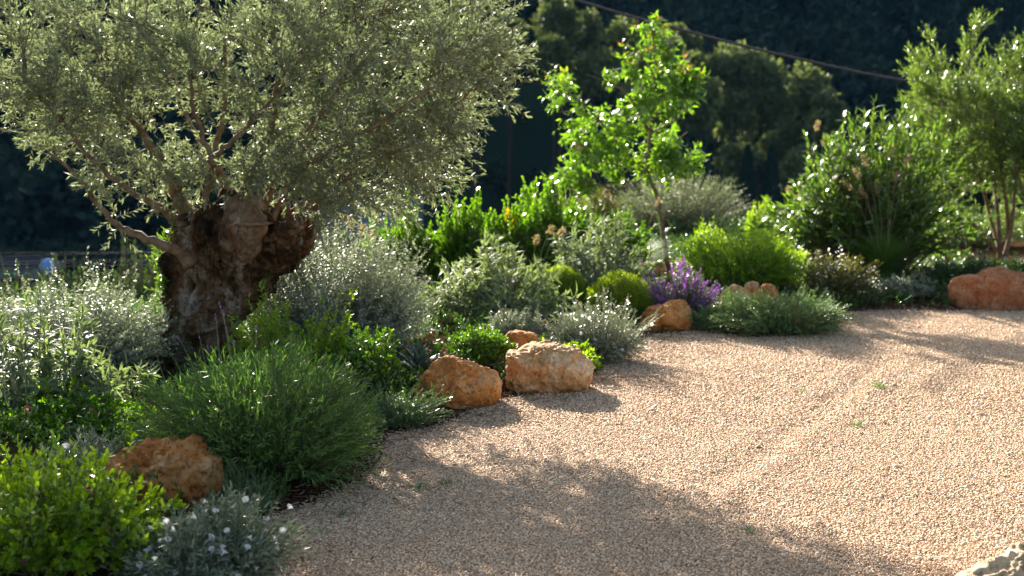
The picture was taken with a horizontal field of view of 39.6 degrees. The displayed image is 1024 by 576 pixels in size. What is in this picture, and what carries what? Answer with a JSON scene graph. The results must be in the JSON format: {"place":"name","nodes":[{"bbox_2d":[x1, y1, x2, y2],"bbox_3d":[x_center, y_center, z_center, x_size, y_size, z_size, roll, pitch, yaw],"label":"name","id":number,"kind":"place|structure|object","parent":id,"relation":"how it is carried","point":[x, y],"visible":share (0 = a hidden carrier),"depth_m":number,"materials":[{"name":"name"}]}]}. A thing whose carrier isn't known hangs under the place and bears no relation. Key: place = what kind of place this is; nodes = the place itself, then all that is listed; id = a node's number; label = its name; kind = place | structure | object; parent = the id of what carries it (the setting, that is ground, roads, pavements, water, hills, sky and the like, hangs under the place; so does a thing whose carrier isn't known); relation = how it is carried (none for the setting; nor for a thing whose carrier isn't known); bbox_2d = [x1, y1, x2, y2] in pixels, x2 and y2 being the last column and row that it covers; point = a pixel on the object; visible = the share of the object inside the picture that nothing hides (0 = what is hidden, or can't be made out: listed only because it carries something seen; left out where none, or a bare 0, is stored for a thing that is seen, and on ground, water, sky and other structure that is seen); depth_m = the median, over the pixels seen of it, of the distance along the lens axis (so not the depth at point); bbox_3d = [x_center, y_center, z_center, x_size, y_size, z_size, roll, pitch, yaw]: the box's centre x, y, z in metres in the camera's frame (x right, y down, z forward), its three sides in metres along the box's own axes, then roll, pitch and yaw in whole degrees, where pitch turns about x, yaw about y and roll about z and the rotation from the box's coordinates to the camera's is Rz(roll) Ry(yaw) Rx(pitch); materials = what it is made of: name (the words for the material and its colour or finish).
{"place":"outdoors","nodes":[
{"label":"outdoors","id":0,"kind":"place"},
{"bbox_2d":[0,0,1023,575],"bbox_3d":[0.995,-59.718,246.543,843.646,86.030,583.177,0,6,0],"label":"ground","id":1,"kind":"structure","parent":0,"point":[532,142],"depth_m":102.36,"materials":[{"name":"soil"}]},
{"bbox_2d":[0,255,36,302],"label":"hedge shrub","id":2,"kind":"object","parent":1,"relation":"on","point":[12,287],"visible":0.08,"depth_m":32.88,"materials":[{"name":"green plant"}]},
{"bbox_2d":[0,256,68,278],"bbox_3d":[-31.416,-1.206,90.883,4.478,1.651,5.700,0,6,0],"label":"house","id":3,"kind":"structure","parent":1,"relation":"on","point":[33,261],"depth_m":88.49,"materials":[{"name":"tile"}]},
{"bbox_2d":[22,257,54,304],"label":"hedge shrub","id":4,"kind":"object","parent":1,"relation":"on","point":[36,277],"visible":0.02,"depth_m":31.27,"materials":[{"name":"green plant"}]},
{"bbox_2d":[40,258,56,278],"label":"water tank","id":5,"kind":"object","parent":1,"relation":"on","point":[46,263],"visible":0.59,"depth_m":85.97,"materials":[{"name":"blue plastic"}]},
{"bbox_2d":[44,253,86,314],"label":"hedge shrub","id":6,"kind":"object","parent":1,"relation":"on","point":[59,282],"visible":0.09,"depth_m":28.97,"materials":[{"name":"green plant"}]},
{"bbox_2d":[0,372,156,445],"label":"salvia bush","id":7,"kind":"object","parent":1,"relation":"on","point":[30,411],"visible":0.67,"depth_m":7.69,"materials":[{"name":"green plant"}]},
{"bbox_2d":[0,272,160,429],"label":"sage bush","id":8,"kind":"object","parent":1,"relation":"on","point":[17,384],"visible":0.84,"depth_m":8.07,"materials":[{"name":"green plant"}]},
{"bbox_2d":[39,422,125,485],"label":"silverbush","id":9,"kind":"object","parent":1,"relation":"on","point":[97,442],"visible":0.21,"depth_m":6.75,"materials":[{"name":"grey plant"}]},
{"bbox_2d":[68,258,99,298],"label":"hedge shrub","id":10,"kind":"object","parent":1,"relation":"on","point":[71,287],"visible":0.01,"depth_m":31.02,"materials":[{"name":"green plant"}]},
{"bbox_2d":[0,246,199,374],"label":"germander bush","id":11,"kind":"object","parent":1,"relation":"on","point":[131,338],"visible":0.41,"depth_m":9.72,"materials":[{"name":"plant"}]},
{"bbox_2d":[0,429,202,575],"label":"salvia bush","id":12,"kind":"object","parent":1,"relation":"on","point":[51,531],"visible":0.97,"depth_m":5.26,"materials":[{"name":"green plant"}]},
{"bbox_2d":[96,233,136,305],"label":"hedge shrub","id":13,"kind":"object","parent":1,"relation":"on","point":[127,284],"visible":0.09,"depth_m":28.64,"materials":[{"name":"green plant"}]},
{"bbox_2d":[112,238,145,295],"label":"hedge shrub","id":14,"kind":"object","parent":1,"relation":"on","point":[133,262],"visible":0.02,"depth_m":31.76,"materials":[{"name":"green plant"}]},
{"bbox_2d":[128,228,163,313],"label":"hedge shrub","id":15,"kind":"object","parent":1,"relation":"on","point":[140,281],"visible":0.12,"depth_m":30.48,"materials":[{"name":"green plant"}]},
{"bbox_2d":[91,433,226,509],"bbox_3d":[-1.642,0.909,6.553,0.627,0.451,0.475,2,7,22],"label":"boulder","id":16,"kind":"object","parent":1,"relation":"on","point":[190,465],"visible":0.5,"depth_m":6.44,"materials":[{"name":"orange stone"}]},
{"bbox_2d":[82,480,329,575],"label":"silverbush","id":17,"kind":"object","parent":1,"relation":"on","point":[235,543],"visible":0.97,"depth_m":5.25,"materials":[{"name":"green plant"}]},
{"bbox_2d":[204,457,284,516],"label":"thyme bush","id":18,"kind":"object","parent":1,"relation":"on","point":[264,491],"visible":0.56,"depth_m":6.42,"materials":[{"name":"green plant"}]},
{"bbox_2d":[107,302,420,496],"bbox_3d":[-1.213,0.536,7.220,1.531,0.787,1.669,0,6,0],"label":"lavender bush","id":19,"kind":"object","parent":1,"relation":"on","point":[280,427],"visible":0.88,"depth_m":6.82,"materials":[{"name":"green plant"}]},
{"bbox_2d":[0,0,539,367],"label":"olive tree","id":20,"kind":"object","parent":1,"relation":"on","point":[230,248],"visible":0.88,"depth_m":9.94,"materials":[{"name":"green plant"}]},
{"bbox_2d":[223,279,374,385],"bbox_3d":[-1.365,0.286,9.363,1.172,0.732,0.937,1,6,10],"label":"salvia bush","id":21,"kind":"object","parent":1,"relation":"on","point":[269,334],"visible":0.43,"depth_m":9.29,"materials":[{"name":"green plant"}]},
{"bbox_2d":[304,199,351,289],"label":"hedge shrub","id":22,"kind":"object","parent":1,"relation":"on","point":[337,234],"visible":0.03,"depth_m":33.95,"materials":[{"name":"green plant"}]},
{"bbox_2d":[300,191,367,268],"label":"house","id":23,"kind":"structure","parent":1,"relation":"on","point":[343,209],"depth_m":72.14,"materials":[{"name":"tile"}]},
{"bbox_2d":[241,204,441,347],"bbox_3d":[-1.332,-0.092,10.645,1.640,1.154,1.412,-2,6,-16],"label":"germander bush","id":24,"kind":"object","parent":1,"relation":"on","point":[374,304],"visible":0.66,"depth_m":10.41,"materials":[{"name":"plant"}]},
{"bbox_2d":[324,323,414,388],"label":"salvia bush","id":25,"kind":"object","parent":1,"relation":"on","point":[378,361],"visible":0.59,"depth_m":9.16,"materials":[{"name":"green plant"}]},
{"bbox_2d":[352,184,427,268],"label":"house","id":26,"kind":"structure","parent":1,"relation":"on","point":[366,220],"depth_m":84.07,"materials":[{"name":"tile"}]},
{"bbox_2d":[353,382,453,429],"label":"thyme bush","id":27,"kind":"object","parent":1,"relation":"on","point":[408,417],"visible":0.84,"depth_m":8.29,"materials":[{"name":"green plant"}]},
{"bbox_2d":[361,189,449,291],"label":"pittosporum shrub","id":28,"kind":"object","parent":1,"relation":"on","point":[432,255],"visible":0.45,"depth_m":15.12,"materials":[{"name":"green plant"}]},
{"bbox_2d":[398,341,439,374],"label":"agave","id":29,"kind":"object","parent":1,"relation":"on","point":[418,355],"visible":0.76,"depth_m":9.51,"materials":[{"name":"green plant"}]},
{"bbox_2d":[414,354,502,408],"bbox_3d":[-0.344,0.634,9.068,0.569,0.426,0.462,0,6,0],"label":"boulder","id":30,"kind":"object","parent":1,"relation":"on","point":[471,383],"visible":0.71,"depth_m":8.91,"materials":[{"name":"orange stone"}]},
{"bbox_2d":[425,187,506,285],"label":"pittosporum shrub","id":31,"kind":"object","parent":1,"relation":"on","point":[461,234],"visible":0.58,"depth_m":15.32,"materials":[{"name":"green plant"}]},
{"bbox_2d":[445,0,498,203],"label":"pine tree","id":32,"kind":"object","parent":1,"relation":"on","point":[475,166],"visible":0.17,"depth_m":90.02,"materials":[{"name":"green plant"}]},
{"bbox_2d":[445,323,515,366],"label":"box bush","id":33,"kind":"object","parent":1,"relation":"on","point":[492,342],"visible":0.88,"depth_m":10.04,"materials":[{"name":"green plant"}]},
{"bbox_2d":[0,72,986,288],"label":"valley scrub","id":34,"kind":"object","parent":1,"relation":"on","point":[53,245],"visible":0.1,"depth_m":105.31,"materials":[{"name":"green plant"}]},
{"bbox_2d":[406,228,582,330],"bbox_3d":[-0.208,-0.079,12.305,1.628,0.929,1.197,0,6,0],"label":"sage bush","id":35,"kind":"object","parent":1,"relation":"on","point":[480,294],"visible":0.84,"depth_m":12.12,"materials":[{"name":"green plant"}]},
{"bbox_2d":[490,14,528,213],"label":"pine tree","id":36,"kind":"object","parent":1,"relation":"on","point":[510,149],"visible":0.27,"depth_m":97.98,"materials":[{"name":"green plant"}]},
{"bbox_2d":[0,226,1021,520],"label":"ground cover","id":37,"kind":"object","parent":1,"relation":"on","point":[670,238],"visible":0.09,"depth_m":9.96,"materials":[{"name":"green plant"}]},
{"bbox_2d":[0,205,1021,319],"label":"meadow cover","id":38,"kind":"object","parent":1,"relation":"on","point":[729,222],"visible":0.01,"depth_m":22.38,"materials":[{"name":"green plant"}]},
{"bbox_2d":[0,0,1023,244],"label":"forest","id":39,"kind":"object","parent":1,"relation":"on","point":[22,184],"visible":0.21,"depth_m":146.44,"materials":[{"name":"green plant"}]},
{"bbox_2d":[502,330,537,362],"bbox_3d":[0.064,0.465,10.252,0.314,0.314,0.217,0,6,0],"label":"boulder","id":40,"kind":"object","parent":1,"relation":"on","point":[520,338],"visible":0.28,"depth_m":10.18,"materials":[{"name":"orange stone"}]},
{"bbox_2d":[479,300,563,340],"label":"silverbush","id":41,"kind":"object","parent":1,"relation":"on","point":[505,327],"visible":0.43,"depth_m":11.01,"materials":[{"name":"green plant"}]},
{"bbox_2d":[482,187,569,281],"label":"pittosporum shrub","id":42,"kind":"object","parent":1,"relation":"on","point":[523,232],"visible":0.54,"depth_m":15.54,"materials":[{"name":"green plant"}]},
{"bbox_2d":[529,224,565,285],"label":"plume grass","id":43,"kind":"object","parent":1,"relation":"on","point":[560,232],"depth_m":13.82,"materials":[{"name":"beige plant"}]},
{"bbox_2d":[505,340,594,393],"bbox_3d":[0.253,0.578,9.579,0.602,0.431,0.498,0,6,0],"label":"boulder","id":44,"kind":"object","parent":1,"relation":"on","point":[544,366],"visible":0.77,"depth_m":9.40,"materials":[{"name":"beige stone"}]},
{"bbox_2d":[524,33,576,201],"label":"pine tree","id":45,"kind":"object","parent":1,"relation":"on","point":[552,49],"visible":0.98,"depth_m":88.90,"materials":[{"name":"green plant"}]},
{"bbox_2d":[508,173,599,265],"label":"pittosporum shrub","id":46,"kind":"object","parent":1,"relation":"on","point":[549,213],"visible":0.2,"depth_m":16.01,"materials":[{"name":"green plant"}]},
{"bbox_2d":[528,0,586,203],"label":"pine tree","id":47,"kind":"object","parent":1,"relation":"on","point":[559,16],"visible":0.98,"depth_m":93.08,"materials":[{"name":"green plant"}]},
{"bbox_2d":[513,337,603,369],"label":"sedum clump","id":48,"kind":"object","parent":1,"relation":"on","point":[591,355],"visible":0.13,"depth_m":10.18,"materials":[{"name":"green plant"}]},
{"bbox_2d":[538,265,587,309],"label":"shrub","id":49,"kind":"object","parent":1,"relation":"on","point":[570,278],"visible":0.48,"depth_m":13.30,"materials":[{"name":"green plant"}]},
{"bbox_2d":[543,189,604,227],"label":"garden shrub","id":50,"kind":"object","parent":1,"relation":"on","point":[583,205],"visible":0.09,"depth_m":18.93,"materials":[{"name":"green plant"}]},
{"bbox_2d":[571,7,605,204],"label":"pine tree","id":51,"kind":"object","parent":1,"relation":"on","point":[593,24],"visible":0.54,"depth_m":97.10,"materials":[{"name":"green plant"}]},
{"bbox_2d":[565,46,620,209],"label":"pine tree","id":52,"kind":"object","parent":1,"relation":"on","point":[585,63],"visible":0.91,"depth_m":89.56,"materials":[{"name":"green plant"}]},
{"bbox_2d":[576,180,621,220],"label":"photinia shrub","id":53,"kind":"object","parent":1,"relation":"on","point":[607,203],"visible":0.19,"depth_m":21.81,"materials":[{"name":"green plant"}]},
{"bbox_2d":[536,287,664,362],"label":"silverbush","id":54,"kind":"object","parent":1,"relation":"on","point":[610,340],"visible":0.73,"depth_m":10.66,"materials":[{"name":"green plant"}]},
{"bbox_2d":[549,210,666,293],"bbox_3d":[0.908,-0.280,13.840,1.290,0.958,1.026,0,6,0],"label":"sage bush","id":55,"kind":"object","parent":1,"relation":"on","point":[604,261],"visible":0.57,"depth_m":13.75,"materials":[{"name":"green plant"}]},
{"bbox_2d":[573,203,652,271],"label":"pittosporum shrub","id":56,"kind":"object","parent":1,"relation":"on","point":[630,240],"visible":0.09,"depth_m":16.43,"materials":[{"name":"green plant"}]},
{"bbox_2d":[585,269,653,319],"bbox_3d":[0.973,0.051,12.888,0.648,0.448,0.565,0,6,0],"label":"golden ball","id":57,"kind":"object","parent":1,"relation":"on","point":[621,288],"visible":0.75,"depth_m":12.76,"materials":[{"name":"green plant"}]},
{"bbox_2d":[590,15,650,217],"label":"pine tree","id":58,"kind":"object","parent":1,"relation":"on","point":[622,31],"visible":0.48,"depth_m":93.60,"materials":[{"name":"green plant"}]},
{"bbox_2d":[537,10,711,270],"bbox_3d":[1.349,-1.772,17.172,2.091,3.151,1.229,0,6,0],"label":"young tree","id":59,"kind":"object","parent":1,"relation":"on","point":[679,88],"visible":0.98,"depth_m":16.96,"materials":[{"name":"green plant"}]},
{"bbox_2d":[573,141,679,273],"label":"plume grass","id":60,"kind":"object","parent":1,"relation":"on","point":[648,244],"depth_m":16.93,"materials":[{"name":"plant"}]},
{"bbox_2d":[612,75,669,215],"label":"pine tree","id":61,"kind":"object","parent":1,"relation":"on","point":[623,98],"visible":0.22,"depth_m":85.16,"materials":[{"name":"green plant"}]},
{"bbox_2d":[262,309,1023,575],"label":"gravel yard","id":62,"kind":"structure","parent":1,"relation":"on","point":[656,530],"depth_m":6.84,"materials":[{"name":"beige gravel"}]},
{"bbox_2d":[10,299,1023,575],"bbox_3d":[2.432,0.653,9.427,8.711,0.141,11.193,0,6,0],"label":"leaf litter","id":63,"kind":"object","parent":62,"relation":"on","point":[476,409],"visible":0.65,"depth_m":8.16,"materials":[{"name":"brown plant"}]},
{"bbox_2d":[632,25,689,200],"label":"pine tree","id":64,"kind":"object","parent":1,"relation":"on","point":[641,63],"visible":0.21,"depth_m":87.93,"materials":[{"name":"green plant"}]},
{"bbox_2d":[639,299,692,331],"bbox_3d":[1.353,0.283,12.497,0.478,0.382,0.432,0,6,0],"label":"boulder","id":65,"kind":"object","parent":1,"relation":"on","point":[674,318],"visible":0.8,"depth_m":12.36,"materials":[{"name":"orange stone"}]},
{"bbox_2d":[604,171,752,239],"bbox_3d":[2.764,-1.493,23.997,2.773,1.351,2.190,-3,7,-24],"label":"wild olive shrub","id":66,"kind":"object","parent":1,"relation":"on","point":[677,209],"visible":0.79,"depth_m":23.68,"materials":[{"name":"green plant"}]},
{"bbox_2d":[642,254,722,320],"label":"wallflower bush","id":67,"kind":"object","parent":1,"relation":"on","point":[696,298],"visible":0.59,"depth_m":12.82,"materials":[{"name":"purple plant"}]},
{"bbox_2d":[663,22,703,193],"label":"pine tree","id":68,"kind":"object","parent":1,"relation":"on","point":[692,42],"visible":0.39,"depth_m":95.46,"materials":[{"name":"green plant"}]},
{"bbox_2d":[675,75,723,209],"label":"pine tree","id":69,"kind":"object","parent":1,"relation":"on","point":[703,115],"visible":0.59,"depth_m":84.62,"materials":[{"name":"green plant"}]},
{"bbox_2d":[692,216,718,250],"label":"spurge bush","id":70,"kind":"object","parent":1,"relation":"on","point":[702,230],"visible":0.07,"depth_m":17.04,"materials":[{"name":"green plant"}]},
{"bbox_2d":[686,304,737,331],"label":"rosemary bush","id":71,"kind":"object","parent":1,"relation":"on","point":[702,320],"visible":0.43,"depth_m":12.39,"materials":[{"name":"green plant"}]},
{"bbox_2d":[685,39,749,231],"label":"pine tree","id":72,"kind":"object","parent":1,"relation":"on","point":[721,66],"visible":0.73,"depth_m":90.44,"materials":[{"name":"green plant"}]},
{"bbox_2d":[718,284,750,311],"bbox_3d":[2.103,0.119,13.436,0.312,0.315,0.249,0,6,0],"label":"boulder","id":73,"kind":"object","parent":1,"relation":"on","point":[734,288],"visible":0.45,"depth_m":13.35,"materials":[{"name":"beige stone"}]},
{"bbox_2d":[711,86,760,220],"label":"pine tree","id":74,"kind":"object","parent":1,"relation":"on","point":[733,113],"visible":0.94,"depth_m":87.25,"materials":[{"name":"green plant"}]},
{"bbox_2d":[711,140,761,216],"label":"pine tree","id":75,"kind":"object","parent":1,"relation":"on","point":[730,155],"visible":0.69,"depth_m":82.94,"materials":[{"name":"green plant"}]},
{"bbox_2d":[667,221,813,288],"bbox_3d":[2.442,-0.351,15.200,1.383,0.713,1.251,-4,8,-36],"label":"spurge bush","id":76,"kind":"object","parent":1,"relation":"on","point":[734,261],"visible":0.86,"depth_m":14.95,"materials":[{"name":"green plant"}]},
{"bbox_2d":[736,143,757,222],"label":"cypress tree","id":77,"kind":"object","parent":1,"relation":"on","point":[747,181],"visible":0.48,"depth_m":77.51,"materials":[{"name":"green plant"}]},
{"bbox_2d":[739,109,775,196],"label":"pine tree","id":78,"kind":"object","parent":1,"relation":"on","point":[759,134],"visible":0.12,"depth_m":90.18,"materials":[{"name":"green plant"}]},
{"bbox_2d":[726,47,790,218],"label":"pine tree","id":79,"kind":"object","parent":1,"relation":"on","point":[757,65],"visible":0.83,"depth_m":89.46,"materials":[{"name":"green plant"}]},
{"bbox_2d":[744,195,778,249],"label":"spurge bush","id":80,"kind":"object","parent":1,"relation":"on","point":[751,219],"visible":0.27,"depth_m":19.17,"materials":[{"name":"green plant"}]},
{"bbox_2d":[758,283,778,302],"bbox_3d":[2.420,0.079,13.508,0.241,0.242,0.188,0,6,0],"label":"boulder","id":81,"kind":"object","parent":1,"relation":"on","point":[764,287],"visible":0.39,"depth_m":13.44,"materials":[{"name":"orange stone"}]},
{"bbox_2d":[760,143,781,220],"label":"cypress tree","id":82,"kind":"object","parent":1,"relation":"on","point":[772,171],"visible":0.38,"depth_m":77.51,"materials":[{"name":"green plant"}]},
{"bbox_2d":[745,71,797,219],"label":"pine tree","id":83,"kind":"object","parent":1,"relation":"on","point":[781,106],"visible":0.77,"depth_m":88.92,"materials":[{"name":"green plant"}]},
{"bbox_2d":[697,284,861,336],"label":"rosemary bush","id":84,"kind":"object","parent":1,"relation":"on","point":[783,317],"visible":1,"depth_m":12.07,"materials":[{"name":"green plant"}]},
{"bbox_2d":[756,114,806,218],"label":"pine tree","id":85,"kind":"object","parent":1,"relation":"on","point":[782,137],"visible":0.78,"depth_m":86.42,"materials":[{"name":"green plant"}]},
{"bbox_2d":[574,0,1008,95],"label":"overhead cable","id":86,"kind":"object","parent":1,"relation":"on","point":[739,44],"visible":0.79,"depth_m":21.84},
{"bbox_2d":[773,143,827,197],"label":"pine tree","id":87,"kind":"object","parent":1,"relation":"on","point":[792,165],"visible":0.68,"depth_m":81.14,"materials":[{"name":"green plant"}]},
{"bbox_2d":[784,120,828,271],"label":"plume grass","id":88,"kind":"object","parent":1,"relation":"on","point":[815,127],"depth_m":17.15,"materials":[{"name":"green plant"}]},
{"bbox_2d":[786,60,841,185],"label":"pine tree","id":89,"kind":"object","parent":1,"relation":"on","point":[809,83],"visible":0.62,"depth_m":85.37,"materials":[{"name":"green plant"}]},
{"bbox_2d":[798,88,850,156],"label":"pine tree","id":90,"kind":"object","parent":1,"relation":"on","point":[826,109],"visible":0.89,"depth_m":82.91,"materials":[{"name":"green plant"}]},
{"bbox_2d":[785,245,882,299],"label":"gaura bush","id":91,"kind":"object","parent":1,"relation":"on","point":[839,277],"visible":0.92,"depth_m":14.33,"materials":[{"name":"green plant"}]},
{"bbox_2d":[740,93,999,274],"bbox_3d":[4.146,-1.198,16.495,2.990,2.103,1.816,0,6,0],"label":"oleander bush","id":92,"kind":"object","parent":1,"relation":"on","point":[832,213],"visible":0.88,"depth_m":16.15,"materials":[{"name":"green plant"}]},
{"bbox_2d":[822,144,949,280],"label":"plume grass","id":93,"kind":"object","parent":1,"relation":"on","point":[888,255],"depth_m":15.57,"materials":[{"name":"green plant"}]},
{"bbox_2d":[872,270,936,297],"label":"germander bush","id":94,"kind":"object","parent":1,"relation":"on","point":[911,285],"visible":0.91,"depth_m":14.44,"materials":[{"name":"green plant"}]},
{"bbox_2d":[916,256,972,284],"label":"daisy bush","id":95,"kind":"object","parent":1,"relation":"on","point":[941,270],"visible":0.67,"depth_m":15.55,"materials":[{"name":"green plant"}]},
{"bbox_2d":[882,6,1023,263],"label":"acacia tree","id":96,"kind":"object","parent":1,"relation":"on","point":[963,115],"visible":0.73,"depth_m":17.96,"materials":[{"name":"green plant"}]},
{"bbox_2d":[926,202,1023,247],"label":"garden shrub","id":97,"kind":"object","parent":1,"relation":"on","point":[984,242],"visible":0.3,"depth_m":20.80,"materials":[{"name":"green plant"}]},
{"bbox_2d":[958,247,1003,274],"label":"daisy bush","id":98,"kind":"object","parent":1,"relation":"on","point":[976,267],"visible":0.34,"depth_m":15.52,"materials":[{"name":"green plant"}]},
{"bbox_2d":[948,266,1023,310],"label":"boulder","id":99,"kind":"object","parent":1,"relation":"on","point":[997,288],"visible":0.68,"depth_m":13.90,"materials":[{"name":"orange stone"}]},
{"bbox_2d":[955,542,1023,575],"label":"boulder","id":100,"kind":"object","parent":1,"relation":"on","point":[1009,561],"visible":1,"depth_m":5.30,"materials":[{"name":"stone"}]},
{"bbox_2d":[978,27,1023,208],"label":"acacia tree","id":101,"kind":"object","parent":1,"relation":"on","point":[1016,66],"visible":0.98,"depth_m":17.41,"materials":[{"name":"green plant"}]},
{"bbox_2d":[999,251,1023,271],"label":"daisy bush","id":102,"kind":"object","parent":1,"relation":"on","point":[1018,265],"visible":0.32,"depth_m":15.82,"materials":[{"name":"green plant"}]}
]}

